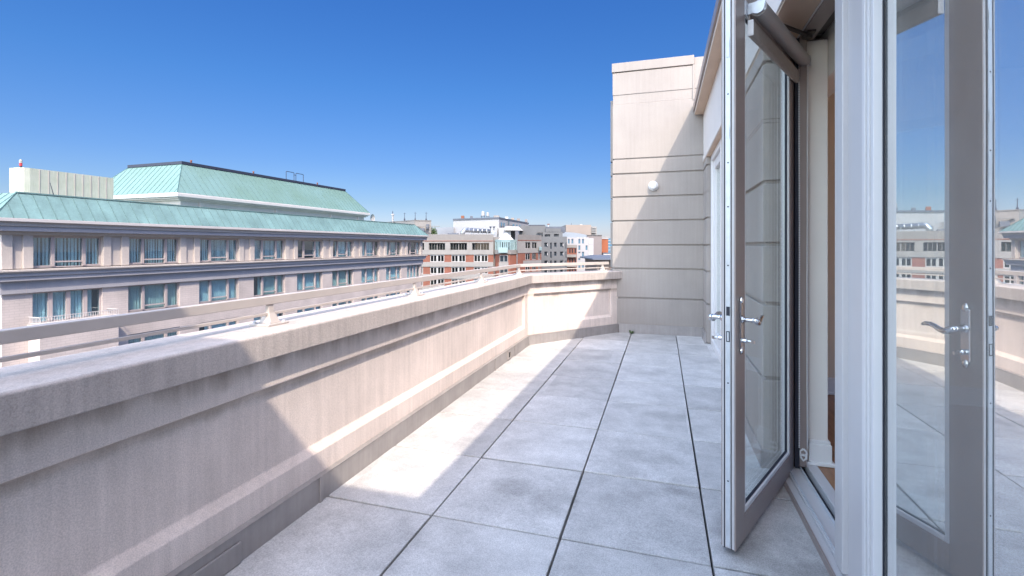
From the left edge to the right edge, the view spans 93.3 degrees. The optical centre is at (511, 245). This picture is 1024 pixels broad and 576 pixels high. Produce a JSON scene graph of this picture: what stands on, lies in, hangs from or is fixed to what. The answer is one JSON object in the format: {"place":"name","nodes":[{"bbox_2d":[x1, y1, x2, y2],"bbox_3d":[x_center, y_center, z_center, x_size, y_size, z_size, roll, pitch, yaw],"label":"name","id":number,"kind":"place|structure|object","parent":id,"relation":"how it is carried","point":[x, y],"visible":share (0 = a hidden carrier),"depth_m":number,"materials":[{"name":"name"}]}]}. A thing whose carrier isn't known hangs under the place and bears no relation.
{"place":"outdoors","nodes":[
{"label":"outdoors","id":0,"kind":"place"},
{"bbox_2d":[0,0,715,235],"label":"sky","id":1,"kind":"structure","parent":0,"point":[440,112],"materials":[{"name":"blue"}]},
{"bbox_2d":[392,220,439,233],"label":"pale block","id":2,"kind":"structure","parent":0,"point":[425,226],"depth_m":133.13,"materials":[{"name":"concrete"}]},
{"bbox_2d":[224,332,829,575],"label":"terrace floor","id":3,"kind":"structure","parent":0,"point":[525,461],"depth_m":2.50,"materials":[{"name":"grey tile"}]},
{"bbox_2d":[580,255,611,270],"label":"roofed building","id":4,"kind":"structure","parent":0,"point":[596,258],"depth_m":63.73,"materials":[{"name":"stone"}]},
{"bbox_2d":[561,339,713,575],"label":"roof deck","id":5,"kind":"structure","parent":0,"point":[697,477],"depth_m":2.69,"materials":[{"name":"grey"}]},
{"bbox_2d":[0,270,621,575],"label":"parapet wall","id":6,"kind":"structure","parent":5,"relation":"on","point":[221,451],"depth_m":1.93,"materials":[{"name":"concrete"}]},
{"bbox_2d":[0,262,608,362],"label":"guard railing","id":7,"kind":"object","parent":6,"relation":"on","point":[269,318],"visible":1,"depth_m":1.96,"materials":[{"name":"metal"}]},
{"bbox_2d":[610,0,1023,575],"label":"penthouse building","id":8,"kind":"structure","parent":5,"relation":"on","point":[915,268],"depth_m":1.74,"materials":[{"name":"stone"}]},
{"bbox_2d":[649,181,657,190],"bbox_3d":[2.012,-0.855,6.880,0.136,0.136,0.073,0,0,17],"label":"wall fixture","id":9,"kind":"object","parent":8,"relation":"attached to","point":[653,185],"depth_m":6.86,"materials":[{"name":"white plastic"}]},
{"bbox_2d":[714,152,719,348],"bbox_3d":[2.439,0.055,5.641,0.060,2.260,1.012,0,0,17],"label":"far door","id":10,"kind":"structure","parent":8,"relation":"in","point":[717,161],"depth_m":6.02,"materials":[{"name":"white metal"}]},
{"bbox_2d":[708,0,793,551],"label":"open door","id":11,"kind":"structure","parent":8,"relation":"in","point":[739,515],"depth_m":1.99,"materials":[{"name":"grey metal"}]},
{"bbox_2d":[744,0,810,461],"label":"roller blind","id":12,"kind":"object","parent":8,"relation":"attached to","point":[763,13],"visible":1,"depth_m":2.33,"materials":[{"name":"grey metal"}]},
{"bbox_2d":[818,395,834,489],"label":"room floor","id":13,"kind":"structure","parent":8,"relation":"in","point":[828,473],"depth_m":3.04,"materials":[{"name":"brown wood"}]},
{"bbox_3d":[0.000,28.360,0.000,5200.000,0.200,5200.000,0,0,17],"label":"street ground","id":14,"kind":"structure","parent":0,"visible":0},
{"bbox_2d":[0,161,428,367],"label":"hotel building","id":15,"kind":"structure","parent":14,"relation":"on","point":[142,237],"depth_m":34.91,"materials":[{"name":"stone"}]},
{"bbox_2d":[32,288,100,322],"bbox_3d":[-25.813,3.410,28.005,0.371,1.720,3.390,0,0,19],"label":"window","id":16,"kind":"structure","parent":15,"relation":"in","point":[52,303],"depth_m":27.86,"materials":[{"name":"blue glass"}]},
{"bbox_2d":[33,236,100,267],"bbox_3d":[-25.839,0.345,28.017,0.391,1.750,3.400,0,0,19],"label":"window","id":17,"kind":"structure","parent":15,"relation":"in","point":[48,242],"depth_m":27.91,"materials":[{"name":"blue"}]},
{"bbox_2d":[128,282,177,311],"bbox_3d":[-24.254,3.410,32.621,0.392,1.720,3.400,0,0,19],"label":"window","id":18,"kind":"structure","parent":15,"relation":"in","point":[162,295],"depth_m":32.66,"materials":[{"name":"blue glass"}]},
{"bbox_2d":[128,327,177,343],"bbox_3d":[-24.254,6.545,32.621,0.392,1.710,3.400,0,0,19],"label":"window","id":19,"kind":"structure","parent":15,"relation":"in","point":[172,333],"depth_m":32.66,"materials":[{"name":"blue glass"}]},
{"bbox_2d":[129,238,177,264],"bbox_3d":[-24.293,0.345,32.629,0.391,1.750,3.390,0,0,19],"label":"window","id":20,"kind":"structure","parent":15,"relation":"in","point":[159,258],"depth_m":32.67,"materials":[{"name":"blue"}]},
{"bbox_2d":[199,278,236,303],"bbox_3d":[-22.705,3.410,37.239,0.391,1.720,3.400,0,0,19],"label":"window","id":21,"kind":"structure","parent":15,"relation":"in","point":[215,290],"depth_m":37.29,"materials":[{"name":"blue glass"}]},
{"bbox_2d":[199,317,236,329],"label":"window","id":22,"kind":"structure","parent":15,"relation":"in","point":[229,323],"depth_m":37.55,"materials":[{"name":"blue"}]},
{"bbox_2d":[200,239,236,261],"bbox_3d":[-22.743,0.345,37.259,0.392,1.750,3.390,0,0,19],"label":"window","id":23,"kind":"structure","parent":15,"relation":"in","point":[218,249],"depth_m":37.52,"materials":[{"name":"blue"}]},
{"bbox_2d":[254,274,283,296],"bbox_3d":[-21.157,3.410,41.864,0.392,1.720,3.390,0,0,19],"label":"window","id":24,"kind":"structure","parent":15,"relation":"in","point":[271,284],"depth_m":42.21,"materials":[{"name":"blue glass"}]},
{"bbox_2d":[254,309,283,320],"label":"window","id":25,"kind":"structure","parent":15,"relation":"in","point":[257,318],"depth_m":41.19,"materials":[{"name":"blue"}]},
{"bbox_2d":[255,240,283,259],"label":"window","id":26,"kind":"structure","parent":15,"relation":"in","point":[274,243],"depth_m":42.13,"materials":[{"name":"blue"}]},
{"bbox_2d":[297,272,320,291],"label":"window","id":27,"kind":"structure","parent":15,"relation":"in","point":[305,281],"depth_m":46.60,"materials":[{"name":"blue glass"}]},
{"bbox_2d":[297,306,320,312],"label":"window","id":28,"kind":"structure","parent":15,"relation":"in","point":[314,308],"depth_m":46.69,"materials":[{"name":"blue glass"}]},
{"bbox_2d":[298,240,320,258],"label":"window","id":29,"kind":"structure","parent":15,"relation":"in","point":[315,244],"depth_m":47.16,"materials":[{"name":"grey"}]},
{"bbox_2d":[332,269,351,286],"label":"window","id":30,"kind":"structure","parent":15,"relation":"in","point":[340,277],"depth_m":51.11,"materials":[{"name":"blue"}]},
{"bbox_2d":[332,301,351,305],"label":"window","id":31,"kind":"structure","parent":15,"relation":"in","point":[347,302],"depth_m":51.33,"materials":[{"name":"grey"}]},
{"bbox_2d":[333,241,351,257],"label":"window","id":32,"kind":"structure","parent":15,"relation":"in","point":[345,244],"depth_m":51.64,"materials":[{"name":"blue"}]},
{"bbox_2d":[362,241,377,256],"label":"window","id":33,"kind":"structure","parent":15,"relation":"in","point":[369,245],"depth_m":55.95,"materials":[{"name":"blue"}]},
{"bbox_2d":[362,268,377,283],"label":"window","id":34,"kind":"structure","parent":15,"relation":"in","point":[368,274],"depth_m":55.99,"materials":[{"name":"blue"}]},
{"bbox_2d":[362,296,377,300],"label":"window","id":35,"kind":"structure","parent":15,"relation":"in","point":[364,299],"depth_m":56.07,"materials":[{"name":"grey"}]},
{"bbox_2d":[386,266,399,280],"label":"window","id":36,"kind":"structure","parent":15,"relation":"in","point":[392,273],"depth_m":60.57,"materials":[{"name":"blue glass"}]},
{"bbox_2d":[387,242,399,255],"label":"window","id":37,"kind":"structure","parent":15,"relation":"in","point":[394,244],"depth_m":60.70,"materials":[{"name":"blue"}]},
{"bbox_2d":[407,265,418,277],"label":"window","id":38,"kind":"structure","parent":15,"relation":"in","point":[411,269],"depth_m":64.95,"materials":[{"name":"blue glass"}]},
{"bbox_2d":[408,242,418,254],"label":"window","id":39,"kind":"structure","parent":15,"relation":"in","point":[416,252],"depth_m":65.60,"materials":[{"name":"grey"}]},
{"bbox_2d":[431,227,436,233],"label":"distant tree","id":40,"kind":"object","parent":14,"relation":"on","point":[433,230],"visible":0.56,"depth_m":149.53,"materials":[{"name":"green plant"}]},
{"bbox_2d":[434,217,528,269],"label":"white office","id":41,"kind":"structure","parent":14,"relation":"on","point":[511,228],"depth_m":155.06,"materials":[{"name":"stone"}]},
{"bbox_2d":[422,233,541,289],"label":"brick apartments","id":42,"kind":"structure","parent":14,"relation":"on","point":[447,253],"depth_m":115.23,"materials":[{"name":"brick"}]},
{"bbox_2d":[429,243,444,249],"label":"window","id":43,"kind":"structure","parent":42,"relation":"in","point":[435,246],"depth_m":115.69,"materials":[{"name":"glass"}]},
{"bbox_2d":[430,255,443,261],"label":"window","id":44,"kind":"structure","parent":42,"relation":"in","point":[430,255],"depth_m":115.24,"materials":[{"name":"grey"}]},
{"bbox_2d":[430,267,443,273],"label":"window","id":45,"kind":"structure","parent":42,"relation":"in","point":[436,270],"depth_m":115.24,"materials":[{"name":"grey"}]},
{"bbox_2d":[430,279,443,285],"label":"window","id":46,"kind":"structure","parent":42,"relation":"in","point":[441,280],"depth_m":115.24,"materials":[{"name":"grey"}]},
{"bbox_2d":[450,243,463,249],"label":"window","id":47,"kind":"structure","parent":42,"relation":"in","point":[459,246],"depth_m":115.69,"materials":[{"name":"glass"}]},
{"bbox_2d":[451,255,465,261],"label":"window","id":48,"kind":"structure","parent":42,"relation":"in","point":[451,255],"depth_m":115.24,"materials":[{"name":"grey"}]},
{"bbox_2d":[451,267,465,271],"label":"window","id":49,"kind":"structure","parent":42,"relation":"in","point":[459,268],"depth_m":115.24,"materials":[{"name":"grey"}]},
{"bbox_2d":[460,228,494,234],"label":"roof duct","id":50,"kind":"object","parent":42,"relation":"on","point":[475,230],"visible":0.91,"depth_m":127.40,"materials":[{"name":"grey metal"}]},
{"bbox_2d":[472,243,487,249],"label":"window","id":51,"kind":"structure","parent":42,"relation":"in","point":[481,246],"depth_m":115.69,"materials":[{"name":"glass"}]},
{"bbox_2d":[474,255,487,261],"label":"window","id":52,"kind":"structure","parent":42,"relation":"in","point":[474,255],"depth_m":115.24,"materials":[{"name":"grey"}]},
{"bbox_2d":[474,267,487,273],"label":"window","id":53,"kind":"structure","parent":42,"relation":"in","point":[474,267],"depth_m":115.24,"materials":[{"name":"grey"}]},
{"bbox_2d":[500,255,507,261],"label":"window","id":54,"kind":"structure","parent":42,"relation":"in","point":[503,258],"depth_m":114.04,"materials":[{"name":"blue glass"}]},
{"bbox_2d":[519,225,566,272],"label":"grey apartments","id":55,"kind":"structure","parent":14,"relation":"on","point":[554,244],"depth_m":142.00,"materials":[{"name":"concrete"}]},
{"bbox_2d":[567,245,576,271],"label":"brick house","id":56,"kind":"structure","parent":14,"relation":"on","point":[571,253],"depth_m":151.00,"materials":[{"name":"brick"}]},
{"bbox_2d":[563,232,593,270],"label":"white apartments","id":57,"kind":"structure","parent":14,"relation":"on","point":[584,244],"depth_m":162.00,"materials":[{"name":"grey paint"}]},
{"bbox_2d":[562,223,596,234],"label":"beige block","id":58,"kind":"structure","parent":14,"relation":"on","point":[585,229],"depth_m":215.00,"materials":[{"name":"concrete"}]},
{"bbox_2d":[587,235,609,254],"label":"taupe block","id":59,"kind":"structure","parent":14,"relation":"on","point":[597,244],"depth_m":195.00,"materials":[{"name":"concrete"}]},
{"bbox_2d":[602,238,611,254],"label":"orange building","id":60,"kind":"structure","parent":14,"relation":"on","point":[606,244],"depth_m":198.00,"materials":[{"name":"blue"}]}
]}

